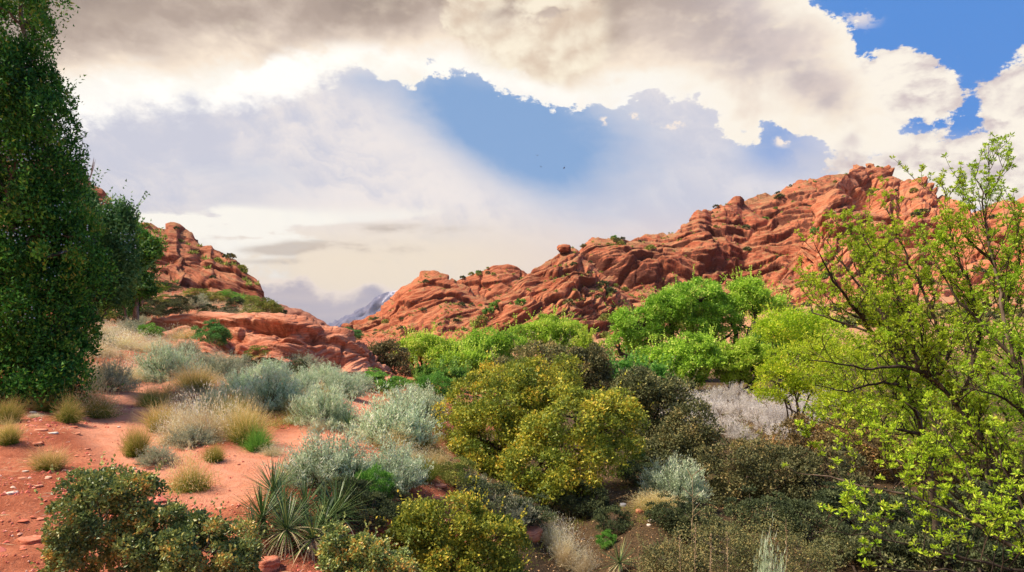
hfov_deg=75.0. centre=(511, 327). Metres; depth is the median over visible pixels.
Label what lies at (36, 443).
stone
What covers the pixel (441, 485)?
stone
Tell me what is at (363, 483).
dark shrub
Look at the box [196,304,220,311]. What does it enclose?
dark shrub
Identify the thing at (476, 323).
cliff shrub
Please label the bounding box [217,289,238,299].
green shrub
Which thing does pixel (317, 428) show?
bunch grass
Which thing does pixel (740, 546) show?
twiggy shrub
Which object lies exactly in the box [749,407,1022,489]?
dark oak
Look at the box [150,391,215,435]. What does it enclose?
bunch grass
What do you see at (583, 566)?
bunch grass
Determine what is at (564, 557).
bunch grass
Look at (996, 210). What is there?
cliff
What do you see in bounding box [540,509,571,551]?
bunch grass
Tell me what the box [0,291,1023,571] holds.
ground
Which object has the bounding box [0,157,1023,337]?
ledge brush
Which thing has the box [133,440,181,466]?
sagebrush
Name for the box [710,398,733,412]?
dry brush
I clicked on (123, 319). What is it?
green shrub
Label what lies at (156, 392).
grass clump
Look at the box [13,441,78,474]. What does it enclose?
grass clump
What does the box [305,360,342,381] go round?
sagebrush
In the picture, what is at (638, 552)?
dry stalk
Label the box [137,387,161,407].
grass clump
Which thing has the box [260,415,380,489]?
sagebrush
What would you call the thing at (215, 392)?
sagebrush
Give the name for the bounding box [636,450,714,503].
sagebrush
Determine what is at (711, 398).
dry brush
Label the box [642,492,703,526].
dark shrub
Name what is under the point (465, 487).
sagebrush
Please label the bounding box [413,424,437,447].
grass clump
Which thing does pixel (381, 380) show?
green shrub
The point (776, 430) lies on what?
dry brush
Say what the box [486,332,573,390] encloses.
dark oak
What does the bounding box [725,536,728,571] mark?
dry stalk
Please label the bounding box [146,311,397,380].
outcrop
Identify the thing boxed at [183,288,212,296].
olive shrub
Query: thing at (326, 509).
yucca
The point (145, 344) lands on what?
bunch grass
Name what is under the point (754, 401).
dry brush
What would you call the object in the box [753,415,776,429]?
dry brush
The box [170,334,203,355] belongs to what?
sagebrush
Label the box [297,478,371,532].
yucca
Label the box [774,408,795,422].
dry brush
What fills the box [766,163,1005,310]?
cliff
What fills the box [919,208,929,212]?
cliff shrub
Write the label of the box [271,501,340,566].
yucca
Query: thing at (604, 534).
green shrub
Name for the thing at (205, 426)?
bunch grass
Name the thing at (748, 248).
cliff shrub
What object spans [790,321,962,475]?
thicket tree
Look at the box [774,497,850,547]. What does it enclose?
dark shrub
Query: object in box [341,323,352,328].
rock pinnacle
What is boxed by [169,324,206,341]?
grass clump
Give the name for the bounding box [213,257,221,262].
cliff shrub
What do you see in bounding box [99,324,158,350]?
bunch grass
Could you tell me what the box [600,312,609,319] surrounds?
cliff shrub
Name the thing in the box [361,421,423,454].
grass clump
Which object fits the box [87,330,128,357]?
bunch grass
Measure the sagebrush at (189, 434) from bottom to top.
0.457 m
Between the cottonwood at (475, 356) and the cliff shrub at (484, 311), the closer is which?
the cottonwood at (475, 356)
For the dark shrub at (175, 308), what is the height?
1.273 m
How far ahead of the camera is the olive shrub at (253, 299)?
43.87 m
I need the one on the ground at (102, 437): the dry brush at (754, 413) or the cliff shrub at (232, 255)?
the dry brush at (754, 413)
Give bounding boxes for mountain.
[328,290,397,326]
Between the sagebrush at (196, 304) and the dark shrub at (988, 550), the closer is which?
the dark shrub at (988, 550)
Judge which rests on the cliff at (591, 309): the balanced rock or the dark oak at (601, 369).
the balanced rock
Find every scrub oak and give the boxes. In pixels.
[30,451,272,571]
[307,505,420,571]
[376,472,537,571]
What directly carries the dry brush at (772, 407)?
on the ground at (102, 437)
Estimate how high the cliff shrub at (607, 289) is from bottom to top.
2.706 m
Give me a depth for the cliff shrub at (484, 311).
221.52 m
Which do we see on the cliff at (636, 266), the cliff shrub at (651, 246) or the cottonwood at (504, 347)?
the cliff shrub at (651, 246)
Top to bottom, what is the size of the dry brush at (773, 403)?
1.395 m
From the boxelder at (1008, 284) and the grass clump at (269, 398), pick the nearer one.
the boxelder at (1008, 284)
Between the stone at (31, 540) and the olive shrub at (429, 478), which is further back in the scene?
the olive shrub at (429, 478)
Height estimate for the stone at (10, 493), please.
0.035 m
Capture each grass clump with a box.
[0,390,36,424]
[0,413,33,446]
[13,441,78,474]
[22,389,71,411]
[43,386,94,427]
[69,371,134,420]
[111,415,156,457]
[127,372,187,406]
[129,395,190,431]
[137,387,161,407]
[158,438,224,495]
[160,358,233,392]
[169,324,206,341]
[196,437,229,462]
[205,388,257,424]
[208,389,286,446]
[230,416,278,453]
[248,394,287,412]
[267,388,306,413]
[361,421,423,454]
[404,446,455,481]
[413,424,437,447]
[415,444,466,473]
[624,485,686,513]
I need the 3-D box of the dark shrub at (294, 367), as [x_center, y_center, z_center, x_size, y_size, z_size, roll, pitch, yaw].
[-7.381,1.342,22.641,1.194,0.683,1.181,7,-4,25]
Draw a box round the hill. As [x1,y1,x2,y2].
[273,304,328,325]
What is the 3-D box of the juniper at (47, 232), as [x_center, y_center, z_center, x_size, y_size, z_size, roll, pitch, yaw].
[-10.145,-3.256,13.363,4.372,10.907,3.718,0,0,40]
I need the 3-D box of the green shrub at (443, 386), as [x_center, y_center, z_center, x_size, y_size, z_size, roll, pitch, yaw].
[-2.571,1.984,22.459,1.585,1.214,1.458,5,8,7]
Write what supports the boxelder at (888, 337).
on the ground at (102, 437)
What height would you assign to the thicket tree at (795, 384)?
4.990 m
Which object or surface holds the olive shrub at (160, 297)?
on the ground at (102, 437)
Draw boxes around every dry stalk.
[637,537,640,566]
[678,535,681,571]
[682,468,701,547]
[693,523,696,571]
[709,533,712,571]
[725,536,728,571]
[785,526,787,570]
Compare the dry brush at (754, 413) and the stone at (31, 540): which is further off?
the dry brush at (754, 413)
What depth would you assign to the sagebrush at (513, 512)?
10.98 m
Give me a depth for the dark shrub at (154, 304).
38.37 m
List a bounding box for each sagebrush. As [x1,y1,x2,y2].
[82,353,149,392]
[88,329,118,347]
[110,317,145,333]
[129,334,205,382]
[131,314,153,323]
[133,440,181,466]
[163,421,226,449]
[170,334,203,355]
[182,295,212,307]
[188,382,243,415]
[191,348,217,367]
[193,291,216,303]
[199,347,256,379]
[217,362,264,395]
[226,352,257,370]
[227,357,325,411]
[247,355,293,376]
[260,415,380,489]
[279,375,359,430]
[280,349,326,369]
[290,362,320,391]
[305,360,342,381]
[319,365,372,398]
[336,378,444,445]
[347,369,375,390]
[358,431,434,499]
[381,380,435,408]
[399,380,449,424]
[455,466,494,499]
[490,488,540,523]
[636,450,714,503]
[754,513,786,571]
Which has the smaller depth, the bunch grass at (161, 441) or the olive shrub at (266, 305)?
the bunch grass at (161, 441)
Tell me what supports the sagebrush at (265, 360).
on the ground at (102, 437)
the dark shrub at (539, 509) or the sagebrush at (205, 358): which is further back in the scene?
the sagebrush at (205, 358)
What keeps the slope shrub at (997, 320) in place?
on the ground at (102, 437)
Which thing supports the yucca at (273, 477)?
on the ground at (102, 437)
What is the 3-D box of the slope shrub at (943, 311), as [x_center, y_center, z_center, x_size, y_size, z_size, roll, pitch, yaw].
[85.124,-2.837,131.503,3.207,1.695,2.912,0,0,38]
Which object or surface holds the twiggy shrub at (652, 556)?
on the ground at (102, 437)
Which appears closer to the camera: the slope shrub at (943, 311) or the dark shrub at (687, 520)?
the dark shrub at (687, 520)
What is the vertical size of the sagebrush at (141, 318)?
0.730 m
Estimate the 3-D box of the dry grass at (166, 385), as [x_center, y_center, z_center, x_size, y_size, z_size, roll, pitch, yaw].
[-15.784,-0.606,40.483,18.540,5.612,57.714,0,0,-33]
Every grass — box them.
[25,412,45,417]
[72,291,327,412]
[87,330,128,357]
[95,319,131,335]
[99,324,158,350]
[117,332,177,353]
[118,354,153,383]
[143,413,191,446]
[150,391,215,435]
[153,378,246,446]
[156,322,193,340]
[197,389,265,438]
[229,303,259,313]
[230,370,449,460]
[254,441,284,457]
[300,414,328,432]
[377,439,436,460]
[413,360,1023,454]
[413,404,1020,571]
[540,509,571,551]
[543,513,591,569]
[569,537,603,571]
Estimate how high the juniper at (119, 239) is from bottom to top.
5.519 m
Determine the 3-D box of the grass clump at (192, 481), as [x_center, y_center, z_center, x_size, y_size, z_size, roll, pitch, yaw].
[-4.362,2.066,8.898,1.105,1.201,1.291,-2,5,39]
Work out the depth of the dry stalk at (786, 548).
8.02 m
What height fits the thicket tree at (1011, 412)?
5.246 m
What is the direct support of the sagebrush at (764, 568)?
on the ground at (102, 437)
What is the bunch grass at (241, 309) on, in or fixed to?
on the ground at (102, 437)
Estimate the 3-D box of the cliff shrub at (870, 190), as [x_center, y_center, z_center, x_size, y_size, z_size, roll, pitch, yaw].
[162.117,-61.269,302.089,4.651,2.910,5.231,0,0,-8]
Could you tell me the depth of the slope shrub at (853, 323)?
117.72 m
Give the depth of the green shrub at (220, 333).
27.17 m
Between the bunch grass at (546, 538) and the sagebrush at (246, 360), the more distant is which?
the sagebrush at (246, 360)
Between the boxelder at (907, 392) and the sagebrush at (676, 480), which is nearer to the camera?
the boxelder at (907, 392)
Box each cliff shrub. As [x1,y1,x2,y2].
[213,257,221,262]
[225,253,236,258]
[237,264,247,269]
[470,320,480,327]
[475,315,488,321]
[481,307,494,314]
[488,301,498,307]
[514,298,525,304]
[564,299,574,303]
[598,279,609,286]
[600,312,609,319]
[600,331,609,337]
[605,286,616,293]
[645,244,654,249]
[742,246,751,250]
[809,226,819,232]
[865,189,874,193]
[910,211,921,216]
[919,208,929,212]
[970,266,984,271]
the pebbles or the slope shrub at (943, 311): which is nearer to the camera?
the pebbles
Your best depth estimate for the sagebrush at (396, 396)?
17.48 m
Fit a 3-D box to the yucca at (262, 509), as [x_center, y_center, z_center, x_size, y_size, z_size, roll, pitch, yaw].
[-2.789,2.160,7.470,0.876,0.979,0.972,0,0,0]
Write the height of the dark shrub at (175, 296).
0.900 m
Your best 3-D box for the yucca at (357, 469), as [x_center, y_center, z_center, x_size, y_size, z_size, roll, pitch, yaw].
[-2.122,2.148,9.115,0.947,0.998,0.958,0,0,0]
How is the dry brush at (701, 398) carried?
on the ground at (102, 437)
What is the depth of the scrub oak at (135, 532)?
5.41 m
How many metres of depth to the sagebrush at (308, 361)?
26.59 m
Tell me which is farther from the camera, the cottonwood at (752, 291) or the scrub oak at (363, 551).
the cottonwood at (752, 291)
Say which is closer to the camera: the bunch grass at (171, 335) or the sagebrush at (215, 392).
the sagebrush at (215, 392)
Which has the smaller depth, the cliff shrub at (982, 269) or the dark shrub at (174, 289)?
the dark shrub at (174, 289)
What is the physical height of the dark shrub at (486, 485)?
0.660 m
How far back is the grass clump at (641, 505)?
12.40 m
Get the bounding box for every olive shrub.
[97,309,117,322]
[153,294,173,303]
[154,280,167,294]
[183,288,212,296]
[203,292,227,303]
[240,297,284,312]
[243,295,262,305]
[243,345,271,362]
[393,466,430,490]
[436,455,484,489]
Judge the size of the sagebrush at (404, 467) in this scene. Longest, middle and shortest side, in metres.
1.572 x 1.521 x 0.956 m
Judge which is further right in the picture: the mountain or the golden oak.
the golden oak
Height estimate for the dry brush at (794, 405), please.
1.438 m
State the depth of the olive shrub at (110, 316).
31.46 m
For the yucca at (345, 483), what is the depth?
8.30 m
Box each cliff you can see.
[3,152,264,302]
[349,270,490,338]
[456,264,526,299]
[459,248,639,339]
[579,174,845,325]
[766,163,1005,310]
[972,196,1023,295]
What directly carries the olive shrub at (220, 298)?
on the ground at (102, 437)
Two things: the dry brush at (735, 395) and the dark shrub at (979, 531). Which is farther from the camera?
the dry brush at (735, 395)
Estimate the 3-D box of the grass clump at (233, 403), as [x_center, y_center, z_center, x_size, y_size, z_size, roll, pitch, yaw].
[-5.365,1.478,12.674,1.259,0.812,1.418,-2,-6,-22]
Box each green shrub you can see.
[108,303,144,321]
[135,322,164,338]
[188,318,233,345]
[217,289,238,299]
[229,294,259,304]
[342,326,364,339]
[353,463,396,503]
[362,367,417,392]
[408,354,471,384]
[412,370,455,399]
[592,345,673,393]
[594,528,617,548]
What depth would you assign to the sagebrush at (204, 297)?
46.58 m
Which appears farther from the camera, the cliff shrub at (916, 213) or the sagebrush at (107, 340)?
the cliff shrub at (916, 213)
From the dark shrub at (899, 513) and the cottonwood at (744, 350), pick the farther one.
the cottonwood at (744, 350)
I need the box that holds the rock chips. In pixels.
[0,384,402,571]
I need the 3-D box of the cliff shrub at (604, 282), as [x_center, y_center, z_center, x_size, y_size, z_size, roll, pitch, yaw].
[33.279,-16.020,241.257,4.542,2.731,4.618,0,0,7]
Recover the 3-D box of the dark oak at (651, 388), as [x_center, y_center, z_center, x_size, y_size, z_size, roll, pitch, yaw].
[4.340,2.512,19.955,2.859,3.812,2.445,0,0,22]
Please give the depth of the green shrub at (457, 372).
45.52 m
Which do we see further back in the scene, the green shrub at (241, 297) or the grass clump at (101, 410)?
the green shrub at (241, 297)
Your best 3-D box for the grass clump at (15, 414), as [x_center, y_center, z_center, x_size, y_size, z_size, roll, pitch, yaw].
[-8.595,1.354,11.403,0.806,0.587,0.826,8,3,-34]
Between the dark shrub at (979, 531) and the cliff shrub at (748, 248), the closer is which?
the dark shrub at (979, 531)
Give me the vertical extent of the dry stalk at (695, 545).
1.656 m
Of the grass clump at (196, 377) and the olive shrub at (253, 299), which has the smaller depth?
the grass clump at (196, 377)
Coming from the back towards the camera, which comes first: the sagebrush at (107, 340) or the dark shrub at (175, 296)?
the dark shrub at (175, 296)
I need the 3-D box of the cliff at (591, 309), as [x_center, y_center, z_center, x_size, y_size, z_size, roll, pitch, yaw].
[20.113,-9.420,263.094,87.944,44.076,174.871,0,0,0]
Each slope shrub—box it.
[840,320,857,327]
[939,309,951,315]
[982,310,1000,319]
[989,318,1001,324]
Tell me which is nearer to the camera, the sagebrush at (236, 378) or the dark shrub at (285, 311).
the sagebrush at (236, 378)
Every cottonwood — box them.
[386,322,473,376]
[426,334,498,376]
[455,317,537,378]
[496,305,598,377]
[570,324,604,349]
[603,264,751,381]
[616,324,731,392]
[711,330,783,391]
[719,264,794,382]
[744,314,827,388]
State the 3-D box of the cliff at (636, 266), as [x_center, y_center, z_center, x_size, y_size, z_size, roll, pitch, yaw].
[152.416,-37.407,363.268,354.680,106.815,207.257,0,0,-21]
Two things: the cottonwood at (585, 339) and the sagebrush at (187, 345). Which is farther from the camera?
the cottonwood at (585, 339)
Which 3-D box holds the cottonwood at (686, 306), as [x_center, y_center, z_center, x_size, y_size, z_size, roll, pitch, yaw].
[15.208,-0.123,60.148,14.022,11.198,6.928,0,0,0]
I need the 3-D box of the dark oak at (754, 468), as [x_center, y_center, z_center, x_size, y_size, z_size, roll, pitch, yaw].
[6.120,3.520,15.560,4.390,2.907,2.622,0,0,0]
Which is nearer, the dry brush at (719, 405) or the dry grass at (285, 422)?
the dry grass at (285, 422)
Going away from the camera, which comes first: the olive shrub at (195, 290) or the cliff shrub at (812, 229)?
the olive shrub at (195, 290)
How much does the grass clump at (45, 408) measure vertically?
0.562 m
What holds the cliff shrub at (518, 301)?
on the cliff at (591, 309)
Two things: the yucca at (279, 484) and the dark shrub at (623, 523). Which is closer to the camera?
the yucca at (279, 484)
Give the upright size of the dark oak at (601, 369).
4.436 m
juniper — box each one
[0,0,123,412]
[48,168,159,385]
[99,212,171,324]
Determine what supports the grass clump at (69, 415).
on the ground at (102, 437)
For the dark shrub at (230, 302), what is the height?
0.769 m
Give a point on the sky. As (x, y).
(343, 152)
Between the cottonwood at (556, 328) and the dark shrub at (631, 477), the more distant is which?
the cottonwood at (556, 328)
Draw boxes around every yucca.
[226,500,284,554]
[228,476,295,544]
[235,453,313,510]
[243,471,315,530]
[248,485,326,561]
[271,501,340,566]
[280,473,329,530]
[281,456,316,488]
[291,481,360,541]
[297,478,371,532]
[314,466,380,520]
[326,454,378,498]
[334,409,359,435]
[600,538,636,571]
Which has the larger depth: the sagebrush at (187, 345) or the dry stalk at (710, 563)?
the sagebrush at (187, 345)
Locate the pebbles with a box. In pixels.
[0,364,408,571]
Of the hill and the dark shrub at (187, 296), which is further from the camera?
the hill
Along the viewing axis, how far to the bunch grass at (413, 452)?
11.42 m
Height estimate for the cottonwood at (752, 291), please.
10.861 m
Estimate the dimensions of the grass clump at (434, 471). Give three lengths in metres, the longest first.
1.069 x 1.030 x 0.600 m
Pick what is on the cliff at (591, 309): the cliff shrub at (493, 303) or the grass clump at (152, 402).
the cliff shrub at (493, 303)
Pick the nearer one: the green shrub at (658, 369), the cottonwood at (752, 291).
the green shrub at (658, 369)
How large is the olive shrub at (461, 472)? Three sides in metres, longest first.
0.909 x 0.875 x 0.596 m
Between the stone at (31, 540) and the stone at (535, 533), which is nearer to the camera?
the stone at (31, 540)
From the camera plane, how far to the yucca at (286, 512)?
7.28 m
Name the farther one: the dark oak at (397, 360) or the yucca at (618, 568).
the dark oak at (397, 360)
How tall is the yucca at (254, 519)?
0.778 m
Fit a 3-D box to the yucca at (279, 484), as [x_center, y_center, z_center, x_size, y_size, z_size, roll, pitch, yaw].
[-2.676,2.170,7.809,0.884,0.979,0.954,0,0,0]
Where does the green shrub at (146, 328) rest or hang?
on the ground at (102, 437)
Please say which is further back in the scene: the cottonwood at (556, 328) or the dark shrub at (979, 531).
the cottonwood at (556, 328)
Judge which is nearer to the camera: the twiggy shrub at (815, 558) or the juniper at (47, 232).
the twiggy shrub at (815, 558)
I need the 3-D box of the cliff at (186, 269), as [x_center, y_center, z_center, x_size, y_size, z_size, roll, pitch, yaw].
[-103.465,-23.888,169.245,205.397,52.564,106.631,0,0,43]
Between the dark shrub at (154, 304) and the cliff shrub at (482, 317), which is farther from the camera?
the cliff shrub at (482, 317)
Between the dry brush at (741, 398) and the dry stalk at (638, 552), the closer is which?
the dry stalk at (638, 552)
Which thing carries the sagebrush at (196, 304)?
on the ground at (102, 437)
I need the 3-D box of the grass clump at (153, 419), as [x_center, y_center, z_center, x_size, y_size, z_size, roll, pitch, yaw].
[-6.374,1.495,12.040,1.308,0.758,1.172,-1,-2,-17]
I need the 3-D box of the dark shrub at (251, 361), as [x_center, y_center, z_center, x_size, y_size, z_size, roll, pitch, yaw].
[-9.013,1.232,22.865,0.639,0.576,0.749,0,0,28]
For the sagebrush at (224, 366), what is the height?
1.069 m
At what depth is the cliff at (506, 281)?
443.83 m
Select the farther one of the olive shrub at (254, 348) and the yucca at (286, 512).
the olive shrub at (254, 348)
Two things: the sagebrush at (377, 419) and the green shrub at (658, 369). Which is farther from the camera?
the green shrub at (658, 369)
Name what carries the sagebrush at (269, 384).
on the ground at (102, 437)
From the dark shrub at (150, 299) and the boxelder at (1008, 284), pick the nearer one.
the boxelder at (1008, 284)
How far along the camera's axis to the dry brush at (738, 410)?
35.36 m
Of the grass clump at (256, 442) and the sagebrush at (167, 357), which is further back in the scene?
the sagebrush at (167, 357)
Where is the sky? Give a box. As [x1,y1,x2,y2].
[0,0,1023,324]
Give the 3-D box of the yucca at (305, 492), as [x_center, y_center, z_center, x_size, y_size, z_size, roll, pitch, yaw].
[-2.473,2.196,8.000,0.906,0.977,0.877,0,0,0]
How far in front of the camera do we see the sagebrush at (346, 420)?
12.69 m
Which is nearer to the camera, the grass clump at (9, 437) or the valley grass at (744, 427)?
the grass clump at (9, 437)
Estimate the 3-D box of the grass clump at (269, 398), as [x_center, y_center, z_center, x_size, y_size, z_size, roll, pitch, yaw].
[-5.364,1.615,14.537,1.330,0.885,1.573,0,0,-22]
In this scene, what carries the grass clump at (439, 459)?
on the ground at (102, 437)
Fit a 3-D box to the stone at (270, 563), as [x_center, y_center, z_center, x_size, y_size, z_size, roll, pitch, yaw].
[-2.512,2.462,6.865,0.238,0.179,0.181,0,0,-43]
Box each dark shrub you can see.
[130,306,162,318]
[142,295,156,304]
[143,299,168,312]
[153,298,193,316]
[157,280,183,291]
[163,294,186,303]
[176,294,199,307]
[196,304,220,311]
[219,303,239,312]
[226,296,245,307]
[240,355,257,368]
[274,308,287,313]
[278,357,308,373]
[310,475,370,505]
[339,489,400,531]
[374,486,411,519]
[459,479,524,513]
[512,492,560,526]
[552,479,612,516]
[590,504,632,535]
[614,456,665,486]
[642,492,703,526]
[660,496,743,544]
[722,484,795,533]
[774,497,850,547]
[808,481,889,526]
[823,514,934,571]
[862,486,957,531]
[909,513,1008,571]
[929,477,1023,529]
[970,502,1023,566]
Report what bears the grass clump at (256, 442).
on the ground at (102, 437)
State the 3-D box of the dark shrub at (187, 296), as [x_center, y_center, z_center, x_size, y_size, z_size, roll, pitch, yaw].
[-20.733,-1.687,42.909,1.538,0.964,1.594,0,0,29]
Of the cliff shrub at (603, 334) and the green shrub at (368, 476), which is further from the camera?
the cliff shrub at (603, 334)
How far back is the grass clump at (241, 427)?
11.25 m
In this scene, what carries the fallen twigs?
on the ground at (102, 437)
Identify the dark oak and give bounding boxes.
[357,330,417,377]
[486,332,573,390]
[559,332,616,426]
[609,349,700,457]
[628,383,736,479]
[684,415,873,510]
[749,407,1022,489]
[811,514,1023,571]
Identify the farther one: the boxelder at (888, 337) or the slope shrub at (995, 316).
the slope shrub at (995, 316)
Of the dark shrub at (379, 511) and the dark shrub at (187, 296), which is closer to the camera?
the dark shrub at (379, 511)
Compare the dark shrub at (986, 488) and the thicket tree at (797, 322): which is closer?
the dark shrub at (986, 488)
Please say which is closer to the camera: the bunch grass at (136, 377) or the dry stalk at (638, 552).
the dry stalk at (638, 552)
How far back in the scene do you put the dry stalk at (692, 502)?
8.50 m
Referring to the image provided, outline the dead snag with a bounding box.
[84,159,94,180]
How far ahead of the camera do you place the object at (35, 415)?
11.85 m
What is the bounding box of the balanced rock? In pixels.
[557,244,570,252]
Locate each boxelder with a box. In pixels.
[782,389,1023,571]
[791,155,1023,502]
[798,212,1014,571]
[910,131,1023,474]
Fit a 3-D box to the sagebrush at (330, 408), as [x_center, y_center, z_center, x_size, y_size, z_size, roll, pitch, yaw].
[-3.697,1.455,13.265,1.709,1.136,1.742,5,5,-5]
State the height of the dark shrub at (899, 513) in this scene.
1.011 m
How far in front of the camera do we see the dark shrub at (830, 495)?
13.19 m
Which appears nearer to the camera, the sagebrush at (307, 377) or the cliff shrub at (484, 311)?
the sagebrush at (307, 377)
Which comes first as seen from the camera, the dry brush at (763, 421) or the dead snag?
the dry brush at (763, 421)
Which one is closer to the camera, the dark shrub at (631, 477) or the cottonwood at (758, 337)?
the dark shrub at (631, 477)
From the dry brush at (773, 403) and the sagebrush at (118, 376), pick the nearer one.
the sagebrush at (118, 376)
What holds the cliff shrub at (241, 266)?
on the cliff at (186, 269)
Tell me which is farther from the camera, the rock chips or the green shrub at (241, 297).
the green shrub at (241, 297)
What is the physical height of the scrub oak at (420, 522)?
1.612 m
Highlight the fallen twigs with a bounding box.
[0,403,447,571]
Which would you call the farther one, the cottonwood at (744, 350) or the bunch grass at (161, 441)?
the cottonwood at (744, 350)
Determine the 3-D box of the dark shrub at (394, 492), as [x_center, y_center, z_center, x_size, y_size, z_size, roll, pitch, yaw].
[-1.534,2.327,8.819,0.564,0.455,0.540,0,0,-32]
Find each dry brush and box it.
[694,393,715,411]
[700,385,734,400]
[703,387,722,409]
[708,413,739,435]
[709,398,735,415]
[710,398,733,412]
[714,414,749,435]
[722,381,749,399]
[722,396,753,418]
[724,422,760,441]
[731,393,768,410]
[741,403,768,421]
[742,390,765,411]
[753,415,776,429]
[756,403,784,424]
[761,402,801,420]
[764,394,795,409]
[765,420,790,439]
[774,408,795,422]
[775,395,810,416]
[788,395,815,404]
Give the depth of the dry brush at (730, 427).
29.83 m
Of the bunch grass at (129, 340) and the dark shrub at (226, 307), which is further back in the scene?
the dark shrub at (226, 307)
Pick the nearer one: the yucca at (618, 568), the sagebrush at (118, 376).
the yucca at (618, 568)
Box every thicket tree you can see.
[743,292,858,393]
[743,327,868,448]
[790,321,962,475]
[888,307,1023,491]
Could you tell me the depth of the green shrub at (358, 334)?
216.53 m
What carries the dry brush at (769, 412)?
on the ground at (102, 437)
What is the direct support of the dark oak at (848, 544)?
on the ground at (102, 437)
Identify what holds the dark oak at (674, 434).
on the ground at (102, 437)
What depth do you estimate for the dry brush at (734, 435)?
28.47 m
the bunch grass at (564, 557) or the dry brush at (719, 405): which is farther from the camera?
the dry brush at (719, 405)
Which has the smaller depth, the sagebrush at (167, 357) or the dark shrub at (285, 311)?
the sagebrush at (167, 357)
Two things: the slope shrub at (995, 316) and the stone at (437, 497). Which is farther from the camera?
the slope shrub at (995, 316)
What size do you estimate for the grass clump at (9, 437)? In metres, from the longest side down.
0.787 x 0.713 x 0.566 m
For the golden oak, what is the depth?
14.42 m
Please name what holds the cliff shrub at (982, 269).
on the cliff at (855, 184)
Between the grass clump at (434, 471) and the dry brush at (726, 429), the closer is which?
the grass clump at (434, 471)
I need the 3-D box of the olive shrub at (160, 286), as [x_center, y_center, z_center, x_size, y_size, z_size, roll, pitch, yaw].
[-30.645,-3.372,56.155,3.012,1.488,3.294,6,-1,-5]
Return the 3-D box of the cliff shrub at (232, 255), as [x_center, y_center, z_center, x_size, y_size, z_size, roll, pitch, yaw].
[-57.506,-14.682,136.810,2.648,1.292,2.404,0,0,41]
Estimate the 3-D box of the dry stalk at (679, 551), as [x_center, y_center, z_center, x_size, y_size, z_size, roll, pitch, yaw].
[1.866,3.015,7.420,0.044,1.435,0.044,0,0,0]
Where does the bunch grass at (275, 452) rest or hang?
on the ground at (102, 437)
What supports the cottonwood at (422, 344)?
on the ground at (102, 437)
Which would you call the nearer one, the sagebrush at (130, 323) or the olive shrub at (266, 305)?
the sagebrush at (130, 323)
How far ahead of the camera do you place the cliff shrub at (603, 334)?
197.50 m
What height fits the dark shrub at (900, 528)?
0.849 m
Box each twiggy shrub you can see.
[625,521,718,571]
[661,501,780,571]
[721,503,850,571]
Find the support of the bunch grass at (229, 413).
on the ground at (102, 437)
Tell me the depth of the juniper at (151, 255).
29.81 m
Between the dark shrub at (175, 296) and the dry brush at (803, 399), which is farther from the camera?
the dark shrub at (175, 296)
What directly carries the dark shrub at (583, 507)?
on the ground at (102, 437)
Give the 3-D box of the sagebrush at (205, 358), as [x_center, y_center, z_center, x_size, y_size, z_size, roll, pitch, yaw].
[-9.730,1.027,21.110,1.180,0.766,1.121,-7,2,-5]
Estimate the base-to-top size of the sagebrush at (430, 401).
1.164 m
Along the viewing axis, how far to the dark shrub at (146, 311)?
34.80 m
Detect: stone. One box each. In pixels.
[6,491,17,494]
[17,535,43,544]
[32,442,42,444]
[259,555,280,571]
[432,495,445,501]
[435,483,446,487]
[524,526,542,541]
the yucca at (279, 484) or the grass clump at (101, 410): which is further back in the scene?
the grass clump at (101, 410)
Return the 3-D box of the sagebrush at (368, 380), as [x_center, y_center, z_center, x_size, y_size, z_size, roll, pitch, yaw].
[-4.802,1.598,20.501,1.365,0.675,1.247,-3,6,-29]
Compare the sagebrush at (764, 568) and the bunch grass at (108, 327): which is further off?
the bunch grass at (108, 327)
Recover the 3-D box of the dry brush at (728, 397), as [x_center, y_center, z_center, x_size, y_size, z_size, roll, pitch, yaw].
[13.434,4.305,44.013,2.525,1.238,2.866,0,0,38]
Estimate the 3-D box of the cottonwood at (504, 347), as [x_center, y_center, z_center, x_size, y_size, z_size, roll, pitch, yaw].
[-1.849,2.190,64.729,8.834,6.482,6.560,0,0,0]
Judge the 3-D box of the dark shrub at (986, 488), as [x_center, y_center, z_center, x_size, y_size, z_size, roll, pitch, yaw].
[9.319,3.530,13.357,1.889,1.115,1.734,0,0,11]
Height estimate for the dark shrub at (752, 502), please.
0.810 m
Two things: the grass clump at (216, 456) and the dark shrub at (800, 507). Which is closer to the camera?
the grass clump at (216, 456)
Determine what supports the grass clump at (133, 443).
on the ground at (102, 437)
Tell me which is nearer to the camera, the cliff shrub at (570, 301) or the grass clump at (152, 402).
the grass clump at (152, 402)
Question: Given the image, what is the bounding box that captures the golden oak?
[431,333,663,505]
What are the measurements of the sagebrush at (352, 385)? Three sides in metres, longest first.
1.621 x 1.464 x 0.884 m
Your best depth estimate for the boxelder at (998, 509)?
5.58 m

